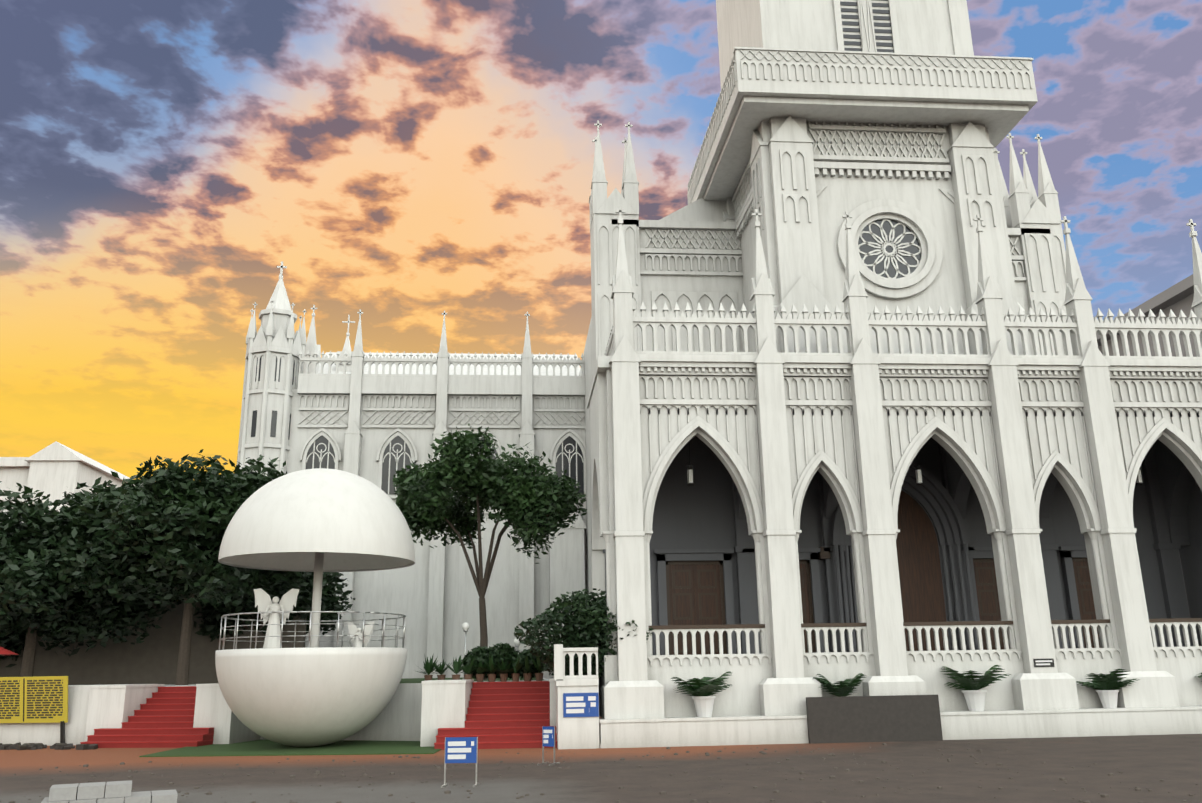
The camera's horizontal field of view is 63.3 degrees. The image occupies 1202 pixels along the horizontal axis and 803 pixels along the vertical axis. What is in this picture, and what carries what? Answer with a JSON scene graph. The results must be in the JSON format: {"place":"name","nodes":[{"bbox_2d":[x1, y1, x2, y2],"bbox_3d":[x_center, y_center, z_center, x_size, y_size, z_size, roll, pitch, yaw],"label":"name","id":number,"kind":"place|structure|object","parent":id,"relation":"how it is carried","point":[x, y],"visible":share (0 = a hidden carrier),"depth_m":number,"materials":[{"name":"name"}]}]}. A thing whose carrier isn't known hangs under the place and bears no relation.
{"place":"outdoors","nodes":[
{"label":"outdoors","id":0,"kind":"place"},
{"bbox_2d":[0,647,18,654],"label":"red umbrella","id":1,"kind":"object","parent":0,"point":[3,651],"visible":1,"depth_m":34.71,"materials":[{"name":"fabric"}]},
{"bbox_2d":[0,441,134,521],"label":"distant building","id":2,"kind":"structure","parent":0,"point":[55,470],"depth_m":74.72,"materials":[{"name":"paint"}]},
{"bbox_2d":[0,716,1201,802],"bbox_3d":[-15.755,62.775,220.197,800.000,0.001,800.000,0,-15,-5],"label":"ground","id":3,"kind":"structure","parent":0,"point":[1142,762],"depth_m":20.69,"materials":[{"name":"asphalt"}]},
{"bbox_2d":[0,676,67,742],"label":"yellow board","id":4,"kind":"object","parent":3,"relation":"on","point":[41,699],"visible":1,"depth_m":32.45,"materials":[{"name":"yellow metal"}]},
{"bbox_2d":[0,742,97,749],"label":"stone edging","id":5,"kind":"object","parent":3,"relation":"on","point":[35,746],"visible":0.96,"depth_m":30.65,"materials":[{"name":"stone"}]},
{"bbox_2d":[41,780,177,802],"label":"paver stack","id":6,"kind":"object","parent":3,"relation":"on","point":[112,792],"visible":1,"depth_m":16.43,"materials":[{"name":"concrete"}]},
{"bbox_2d":[139,739,440,756],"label":"grass","id":7,"kind":"structure","parent":3,"relation":"on","point":[260,747],"depth_m":28.32,"materials":[{"name":"green plant"}]},
{"bbox_2d":[215,468,414,746],"bbox_3d":[-8.947,6.351,30.652,6.000,8.530,6.000,0,-15,-5],"label":"split sphere monument","id":8,"kind":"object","parent":7,"relation":"on","point":[318,522],"depth_m":28.64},
{"bbox_2d":[254,588,299,647],"bbox_3d":[-9.930,6.565,29.567,1.335,1.778,0.546,0,-15,-5],"label":"angel statue","id":9,"kind":"object","parent":8,"relation":"on","point":[264,601],"visible":0.9,"depth_m":29.63,"materials":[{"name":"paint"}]},
{"bbox_2d":[219,611,405,649],"bbox_3d":[-8.931,7.223,30.413,5.548,1.021,5.548,0,-15,-5],"label":"railing","id":10,"kind":"object","parent":8,"relation":"on","point":[396,625],"visible":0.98,"depth_m":29.08,"materials":[{"name":"silver metal"}]},
{"bbox_2d":[347,622,373,646],"bbox_3d":[-7.417,7.369,29.875,0.904,1.204,0.370,-2,-15,4],"label":"angel statue","id":11,"kind":"object","parent":8,"relation":"on","point":[355,630],"visible":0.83,"depth_m":29.95,"materials":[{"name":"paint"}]},
{"bbox_2d":[0,644,599,748],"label":"terrace walls","id":12,"kind":"structure","parent":3,"relation":"on","point":[422,712],"depth_m":31.44,"materials":[{"name":"paint"}]},
{"bbox_2d":[0,623,26,666],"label":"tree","id":13,"kind":"object","parent":12,"relation":"on","point":[9,643],"visible":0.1,"depth_m":42.44,"materials":[{"name":"green plant"}]},
{"bbox_2d":[0,481,177,676],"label":"tree","id":14,"kind":"object","parent":12,"relation":"on","point":[38,598],"visible":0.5,"depth_m":38.36,"materials":[{"name":"green plant"}]},
{"bbox_2d":[47,471,200,605],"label":"tree","id":15,"kind":"object","parent":12,"relation":"on","point":[109,484],"depth_m":45.78,"materials":[{"name":"green plant"}]},
{"bbox_2d":[0,601,306,684],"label":"compound wall","id":16,"kind":"structure","parent":12,"relation":"on","point":[152,658],"depth_m":43.45,"materials":[{"name":"grey concrete"}]},
{"bbox_2d":[51,449,312,684],"bbox_3d":[-16.706,6.698,39.605,10.850,9.287,9.909,0,-15,-5],"label":"tree","id":17,"kind":"object","parent":12,"relation":"on","point":[162,530],"visible":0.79,"depth_m":37.37,"materials":[{"name":"green plant"}]},
{"bbox_2d":[193,571,354,641],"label":"tree","id":18,"kind":"object","parent":12,"relation":"on","point":[213,615],"visible":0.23,"depth_m":44.02,"materials":[{"name":"green plant"}]},
{"bbox_2d":[462,622,469,679],"bbox_3d":[-4.446,8.202,31.887,0.260,1.900,0.260,0,-15,-5],"label":"lamp post","id":19,"kind":"object","parent":12,"relation":"on","point":[465,626],"visible":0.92,"depth_m":32.00,"materials":[{"name":"silver metal"}]},
{"bbox_2d":[400,677,543,682],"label":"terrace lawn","id":20,"kind":"structure","parent":12,"relation":"on","point":[412,680],"depth_m":39.14,"materials":[{"name":"green plant"}]},
{"bbox_2d":[392,423,587,679],"bbox_3d":[-4.146,5.786,36.769,7.750,9.130,7.392,0,-15,-5],"label":"tree","id":21,"kind":"object","parent":20,"relation":"on","point":[527,501],"visible":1,"depth_m":36.01,"materials":[{"name":"green plant"}]},
{"bbox_2d":[461,646,493,678],"bbox_3d":[-3.941,8.598,31.895,1.248,1.166,1.231,0,-15,-5],"label":"shrub","id":22,"kind":"object","parent":12,"relation":"on","point":[478,653],"visible":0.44,"depth_m":31.59,"materials":[{"name":"green plant"}]},
{"bbox_2d":[416,653,547,681],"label":"potted plants","id":23,"kind":"object","parent":12,"relation":"on","point":[456,669],"visible":0.88,"depth_m":31.36,"materials":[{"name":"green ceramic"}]},
{"bbox_2d":[488,642,518,678],"bbox_3d":[-3.248,8.554,32.005,1.356,1.284,1.338,0,-15,-5],"label":"shrub","id":24,"kind":"object","parent":12,"relation":"on","point":[505,651],"visible":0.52,"depth_m":31.68,"materials":[{"name":"green plant"}]},
{"bbox_2d":[513,638,520,680],"bbox_3d":[-2.790,8.585,32.446,0.260,1.400,0.260,0,-15,-5],"label":"lamp post","id":25,"kind":"object","parent":12,"relation":"on","point":[517,643],"visible":0.54,"depth_m":32.50,"materials":[{"name":"silver metal"}]},
{"bbox_2d":[517,649,545,679],"bbox_3d":[-2.329,8.634,31.932,1.137,1.061,1.126,0,-15,-5],"label":"shrub","id":26,"kind":"object","parent":12,"relation":"on","point":[525,653],"visible":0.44,"depth_m":31.65,"materials":[{"name":"green plant"}]},
{"bbox_2d":[563,693,598,716],"bbox_3d":[-0.567,8.584,27.560,1.000,0.650,0.040,0,-15,-5],"label":"blue wall sign","id":27,"kind":"object","parent":12,"relation":"attached to","point":[580,704],"visible":1,"depth_m":27.55,"materials":[{"name":"blue metal"}]},
{"bbox_2d":[514,588,652,677],"bbox_3d":[-0.605,7.246,30.258,4.221,2.803,4.101,0,-15,-5],"label":"bush","id":28,"kind":"object","parent":12,"relation":"on","point":[588,618],"visible":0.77,"depth_m":29.22,"materials":[{"name":"green plant"}]},
{"bbox_2d":[80,681,556,749],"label":"red stairs","id":29,"kind":"structure","parent":3,"relation":"on","point":[504,715],"depth_m":30.53,"materials":[{"name":"paint"}]},
{"bbox_2d":[237,261,586,678],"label":"church wing","id":30,"kind":"structure","parent":3,"relation":"on","point":[358,409],"depth_m":54.91,"materials":[{"name":"white paint"}]},
{"bbox_2d":[250,356,583,493],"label":"wing glass","id":31,"kind":"object","parent":30,"relation":"attached to","point":[401,441],"visible":0.52,"depth_m":54.76,"materials":[{"name":"grey glass"}]},
{"bbox_2d":[441,737,479,787],"bbox_3d":[-2.749,7.066,19.128,0.660,0.900,0.500,-2,-15,3],"label":"stand sign","id":32,"kind":"object","parent":3,"relation":"on","point":[461,749],"visible":1,"depth_m":19.15,"materials":[{"name":"blue metal"}]},
{"bbox_2d":[537,726,559,764],"bbox_3d":[-1.240,8.159,23.122,0.340,0.850,0.500,-8,-17,24],"label":"stand sign","id":33,"kind":"object","parent":3,"relation":"on","point":[548,735],"visible":1,"depth_m":23.13,"materials":[{"name":"blue metal"}]},
{"bbox_2d":[0,742,1197,802],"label":"yard stones","id":34,"kind":"object","parent":3,"relation":"on","point":[1104,795],"visible":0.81,"depth_m":20.31,"materials":[{"name":"grey stone"}]},
{"bbox_2d":[579,121,1072,716],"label":"church nave","id":35,"kind":"structure","parent":3,"relation":"on","point":[691,253],"depth_m":41.13,"materials":[{"name":"white paint"}]},
{"bbox_2d":[671,671,730,716],"bbox_3d":[2.994,8.492,28.330,1.693,1.292,1.998,-10,-18,29],"label":"potted palm","id":36,"kind":"object","parent":35,"relation":"on","point":[702,690],"visible":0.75,"depth_m":28.06,"materials":[{"name":"green"}]},
{"bbox_2d":[813,673,865,696],"bbox_3d":[6.993,8.593,28.669,1.604,1.143,1.674,0,-15,-5],"label":"potted palm","id":37,"kind":"object","parent":35,"relation":"on","point":[844,688],"visible":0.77,"depth_m":28.47,"materials":[{"name":"green plant"}]},
{"bbox_2d":[649,618,1201,628],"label":"porch handrail","id":38,"kind":"object","parent":35,"relation":"on","point":[906,623],"visible":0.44,"depth_m":29.83,"materials":[{"name":"white"}]},
{"bbox_2d":[940,665,1011,710],"bbox_3d":[11.113,8.530,29.012,2.091,1.306,1.965,0,-15,-5],"label":"potted palm","id":39,"kind":"object","parent":35,"relation":"on","point":[969,684],"visible":0.94,"depth_m":28.71,"materials":[{"name":"green plant"}]},
{"bbox_2d":[1033,658,1054,666],"bbox_3d":[13.350,7.875,29.365,0.630,0.240,0.030,0,-15,-5],"label":"name plate","id":40,"kind":"object","parent":35,"relation":"attached to","point":[1043,662],"visible":0.95,"depth_m":29.35,"materials":[{"name":"black metal"}]},
{"bbox_2d":[1076,669,1138,707],"bbox_3d":[15.229,8.646,29.382,1.576,1.140,1.824,14,-21,-43],"label":"potted palm","id":41,"kind":"object","parent":35,"relation":"on","point":[1106,685],"visible":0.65,"depth_m":29.10,"materials":[{"name":"green plant"}]},
{"bbox_2d":[806,695,942,743],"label":"stone slab","id":42,"kind":"structure","parent":3,"relation":"on","point":[858,719],"depth_m":28.00,"materials":[{"name":"grey stone"}]},
{"bbox_2d":[587,206,1201,747],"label":"church porch","id":43,"kind":"object","parent":3,"relation":"on","point":[1087,424],"visible":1,"depth_m":30.80,"materials":[{"name":"white paint"}]},
{"bbox_2d":[686,445,1142,485],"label":"hanging lanterns","id":44,"kind":"object","parent":43,"relation":"hanging from","point":[918,477],"visible":0.75,"depth_m":32.79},
{"bbox_2d":[603,436,1201,654],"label":"porch interior","id":45,"kind":"object","parent":3,"relation":"on","point":[702,559],"visible":0.46,"depth_m":34.68,"materials":[{"name":"grey paint"}]},
{"bbox_2d":[0,0,1201,479],"label":"sky","id":46,"kind":"structure","parent":0,"point":[406,163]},
{"bbox_2d":[687,0,1037,354],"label":"church tower","id":47,"kind":"structure","parent":0,"point":[888,125],"depth_m":36.17,"materials":[{"name":"white paint"}]},
{"bbox_2d":[1096,274,1196,612],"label":"neighbour building","id":48,"kind":"structure","parent":0,"point":[1177,298],"depth_m":64.09,"materials":[{"name":"grey paint"}]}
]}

